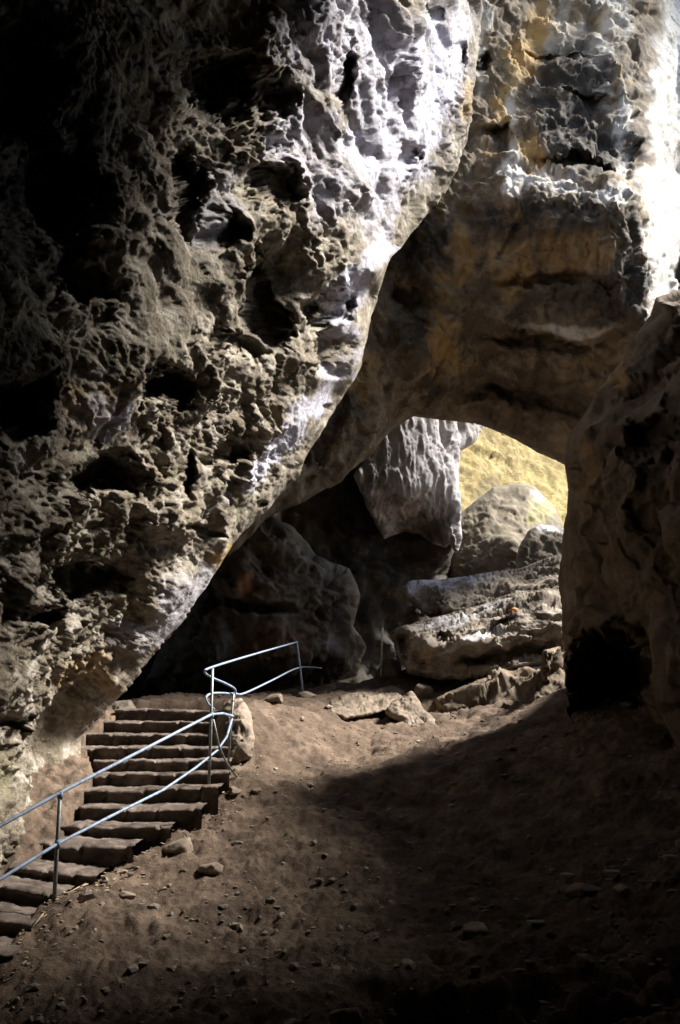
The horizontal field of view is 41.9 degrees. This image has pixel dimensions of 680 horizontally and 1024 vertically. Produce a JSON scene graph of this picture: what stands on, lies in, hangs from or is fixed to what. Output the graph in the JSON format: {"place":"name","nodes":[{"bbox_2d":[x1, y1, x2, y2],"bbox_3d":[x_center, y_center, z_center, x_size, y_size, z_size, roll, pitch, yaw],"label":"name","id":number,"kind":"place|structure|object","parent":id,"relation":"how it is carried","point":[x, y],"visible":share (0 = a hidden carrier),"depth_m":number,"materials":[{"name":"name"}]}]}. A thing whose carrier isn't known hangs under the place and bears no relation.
{"place":"outdoors","nodes":[
{"label":"outdoors","id":0,"kind":"place"},
{"bbox_2d":[0,0,482,868],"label":"cave wall","id":1,"kind":"structure","parent":0,"point":[214,214],"depth_m":10.48,"materials":[{"name":"stone"}]},
{"bbox_2d":[116,465,454,700],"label":"cave chamber wall","id":2,"kind":"structure","parent":0,"point":[335,524],"depth_m":22.91,"materials":[{"name":"stone"}]},
{"bbox_2d":[353,416,483,552],"bbox_3d":[2.281,-1.254,24.194,2.382,4.970,5.911,-8,-16,32],"label":"hanging rock","id":3,"kind":"object","parent":2,"relation":"attached to","point":[406,475],"visible":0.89,"depth_m":22.70,"materials":[{"name":"grey stone"}]},
{"bbox_2d":[0,658,679,1023],"bbox_3d":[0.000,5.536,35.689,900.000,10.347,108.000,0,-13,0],"label":"cave floor","id":4,"kind":"structure","parent":0,"point":[441,952],"depth_m":7.66,"materials":[{"name":"brown soil"}]},
{"bbox_2d":[31,913,46,928],"bbox_3d":[-2.314,3.126,6.785,0.044,0.085,0.157,-7,-15,26],"label":"twig","id":5,"kind":"object","parent":4,"relation":"on","point":[41,916],"visible":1,"depth_m":6.79,"materials":[{"name":"wood"}]},
{"bbox_2d":[66,883,87,893],"bbox_3d":[-2.172,3.130,7.397,0.046,0.049,0.358,-3,-14,11],"label":"twig","id":6,"kind":"object","parent":4,"relation":"on","point":[85,884],"visible":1,"depth_m":7.39,"materials":[{"name":"wood"}]},
{"bbox_2d":[0,668,233,902],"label":"handrail","id":7,"kind":"object","parent":4,"relation":"on","point":[59,796],"visible":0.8,"depth_m":7.80,"materials":[{"name":"metal"}]},
{"bbox_2d":[0,708,234,961],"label":"staircase","id":8,"kind":"structure","parent":4,"relation":"on","point":[186,803],"depth_m":9.51,"materials":[{"name":"stone"}]},
{"bbox_2d":[111,700,135,709],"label":"boulder","id":9,"kind":"object","parent":4,"relation":"on","point":[121,704],"visible":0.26,"depth_m":13.06,"materials":[{"name":"beige stone"}]},
{"bbox_2d":[119,891,135,898],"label":"stone","id":10,"kind":"object","parent":4,"relation":"on","point":[126,895],"visible":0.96,"depth_m":7.33,"materials":[{"name":"beige stone"}]},
{"bbox_2d":[162,837,192,854],"bbox_3d":[-1.539,3.180,8.393,0.290,0.180,0.313,0,-13,0],"label":"stone","id":11,"kind":"object","parent":4,"relation":"on","point":[180,846],"visible":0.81,"depth_m":8.33,"materials":[{"name":"beige stone"}]},
{"bbox_2d":[198,862,222,874],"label":"stone","id":12,"kind":"object","parent":4,"relation":"on","point":[215,868],"visible":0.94,"depth_m":7.97,"materials":[{"name":"beige stone"}]},
{"bbox_2d":[0,699,447,980],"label":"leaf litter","id":13,"kind":"object","parent":4,"relation":"on","point":[366,867],"visible":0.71,"depth_m":8.00,"materials":[{"name":"plant"}]},
{"bbox_2d":[212,698,254,763],"bbox_3d":[-1.451,2.886,11.737,0.592,0.855,1.737,2,-14,-10],"label":"rock block","id":14,"kind":"object","parent":4,"relation":"on","point":[242,739],"visible":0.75,"depth_m":11.23,"materials":[{"name":"stone"}]},
{"bbox_2d":[228,786,240,795],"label":"stone","id":15,"kind":"object","parent":4,"relation":"on","point":[233,790],"visible":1,"depth_m":9.91,"materials":[{"name":"beige stone"}]},
{"bbox_2d":[146,517,365,694],"bbox_3d":[-1.830,1.970,18.965,4.786,3.881,4.492,0,-13,0],"label":"boulder","id":16,"kind":"object","parent":4,"relation":"on","point":[274,582],"visible":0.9,"depth_m":17.48,"materials":[{"name":"brown stone"}]},
{"bbox_2d":[204,641,321,776],"bbox_3d":[-0.940,2.830,13.132,0.332,2.106,6.837,-2,-14,7],"label":"handrail","id":17,"kind":"object","parent":4,"relation":"on","point":[235,693],"visible":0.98,"depth_m":10.56,"materials":[{"name":"metal"}]},
{"bbox_2d":[265,694,282,703],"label":"stone","id":18,"kind":"object","parent":4,"relation":"on","point":[275,698],"visible":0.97,"depth_m":12.85,"materials":[{"name":"beige stone"}]},
{"bbox_2d":[296,691,316,697],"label":"stone","id":19,"kind":"object","parent":4,"relation":"on","point":[305,694],"visible":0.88,"depth_m":14.44,"materials":[{"name":"beige stone"}]},
{"bbox_2d":[328,1007,363,1023],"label":"stone","id":20,"kind":"object","parent":4,"relation":"on","point":[353,1015],"visible":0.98,"depth_m":5.20,"materials":[{"name":"stone"}]},
{"bbox_2d":[330,685,405,719],"bbox_3d":[0.479,3.107,14.560,1.311,0.599,2.691,0,-13,0],"label":"rock slab","id":21,"kind":"object","parent":4,"relation":"on","point":[365,703],"visible":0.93,"depth_m":14.23,"materials":[{"name":"stone"}]},
{"bbox_2d":[380,626,383,676],"bbox_3d":[0.786,2.676,16.735,0.084,1.050,0.040,0,-13,0],"label":"metal stake","id":22,"kind":"object","parent":4,"relation":"on","point":[381,658],"visible":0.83,"depth_m":16.73,"materials":[{"name":"grey metal"}]},
{"bbox_2d":[375,658,403,677],"bbox_3d":[0.946,2.996,16.872,0.559,0.434,0.565,0,-13,0],"label":"stone","id":23,"kind":"object","parent":4,"relation":"on","point":[391,667],"visible":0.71,"depth_m":16.69,"materials":[{"name":"stone"}]},
{"bbox_2d":[414,683,433,699],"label":"stone","id":24,"kind":"object","parent":4,"relation":"on","point":[422,691],"visible":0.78,"depth_m":14.81,"materials":[{"name":"grey stone"}]},
{"bbox_2d":[462,921,487,938],"bbox_3d":[0.964,3.040,6.382,0.194,0.140,0.232,0,-13,0],"label":"stone","id":25,"kind":"object","parent":4,"relation":"on","point":[471,929],"visible":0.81,"depth_m":6.32,"materials":[{"name":"stone"}]},
{"bbox_2d":[391,589,564,680],"bbox_3d":[2.760,2.240,16.536,3.663,1.918,3.666,0,-13,0],"label":"rock slab","id":26,"kind":"object","parent":4,"relation":"on","point":[479,641],"visible":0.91,"depth_m":15.39,"materials":[{"name":"beige stone"}]},
{"bbox_2d":[402,556,561,617],"bbox_3d":[3.046,1.555,18.644,3.510,1.535,3.084,-3,-14,14],"label":"rock slab","id":27,"kind":"object","parent":26,"relation":"on","point":[433,598],"visible":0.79,"depth_m":17.84,"materials":[{"name":"grey stone"}]},
{"bbox_2d":[435,666,565,712],"bbox_3d":[2.628,2.992,14.205,2.218,1.030,2.723,0,-13,0],"label":"rock block","id":28,"kind":"object","parent":4,"relation":"on","point":[523,683],"visible":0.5,"depth_m":13.66,"materials":[{"name":"beige stone"}]},
{"bbox_2d":[449,483,562,577],"bbox_3d":[5.114,0.769,27.454,4.277,4.553,6.103,0,-13,0],"label":"boulder","id":29,"kind":"object","parent":4,"relation":"on","point":[498,523],"visible":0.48,"depth_m":26.03,"materials":[{"name":"grey stone"}]},
{"bbox_2d":[515,524,563,567],"bbox_3d":[5.371,1.112,22.940,1.524,2.052,3.287,-4,-14,16],"label":"boulder","id":30,"kind":"object","parent":4,"relation":"on","point":[539,542],"visible":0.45,"depth_m":22.12,"materials":[{"name":"grey stone"}]},
{"bbox_2d":[540,646,564,682],"bbox_3d":[3.300,2.450,13.744,0.333,0.686,1.662,-6,-14,22],"label":"rock block","id":31,"kind":"object","parent":4,"relation":"on","point":[552,660],"visible":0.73,"depth_m":13.35,"materials":[{"name":"beige stone"}]},
{"bbox_2d":[565,883,601,897],"bbox_3d":[1.954,3.032,7.108,0.236,0.124,0.291,8,-16,-30],"label":"stone","id":32,"kind":"object","parent":4,"relation":"on","point":[575,890],"visible":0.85,"depth_m":7.03,"materials":[{"name":"stone"}]},
{"bbox_2d":[558,290,679,729],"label":"boulder","id":33,"kind":"object","parent":4,"relation":"on","point":[618,565],"visible":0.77,"depth_m":11.49,"materials":[{"name":"brown stone"}]},
{"bbox_2d":[658,503,679,567],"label":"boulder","id":34,"kind":"object","parent":33,"relation":"on","point":[669,516],"visible":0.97,"depth_m":9.88,"materials":[{"name":"brown stone"}]},
{"bbox_2d":[648,584,679,751],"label":"boulder","id":35,"kind":"object","parent":4,"relation":"on","point":[664,630],"visible":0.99,"depth_m":9.66,"materials":[{"name":"brown stone"}]},
{"bbox_3d":[1.232,3.257,12.670,0.688,0.234,1.315,0,-13,0],"label":"rock slab","id":36,"kind":"object","parent":4,"relation":"on","visible":0},
{"bbox_2d":[385,691,434,726],"bbox_3d":[1.060,3.065,13.573,0.776,0.678,1.775,0,-13,0],"label":"rock block","id":37,"kind":"object","parent":36,"relation":"on","point":[408,708],"visible":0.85,"depth_m":13.27,"materials":[{"name":"stone"}]},
{"bbox_2d":[1,679,679,1023],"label":"gravel","id":38,"kind":"structure","parent":0,"point":[407,963],"depth_m":6.89,"materials":[{"name":"brown gravel"}]},
{"bbox_2d":[250,787,260,794],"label":"stone","id":39,"kind":"object","parent":38,"relation":"on","point":[255,791],"visible":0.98,"depth_m":10.00,"materials":[{"name":"beige stone"}]},
{"bbox_2d":[356,923,375,934],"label":"stone","id":40,"kind":"object","parent":38,"relation":"on","point":[365,928],"visible":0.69,"depth_m":6.82,"materials":[{"name":"stone"}]},
{"bbox_2d":[575,953,594,970],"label":"stone","id":41,"kind":"object","parent":38,"relation":"on","point":[585,962],"visible":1,"depth_m":5.57,"materials":[{"name":"brown stone"}]},
{"bbox_2d":[225,0,679,556],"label":"rock arch","id":42,"kind":"object","parent":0,"point":[531,272],"visible":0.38,"depth_m":18.77,"materials":[{"name":"stone"}]},
{"bbox_2d":[459,427,567,526],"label":"hill side","id":43,"kind":"structure","parent":0,"point":[490,458],"depth_m":38.70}
]}

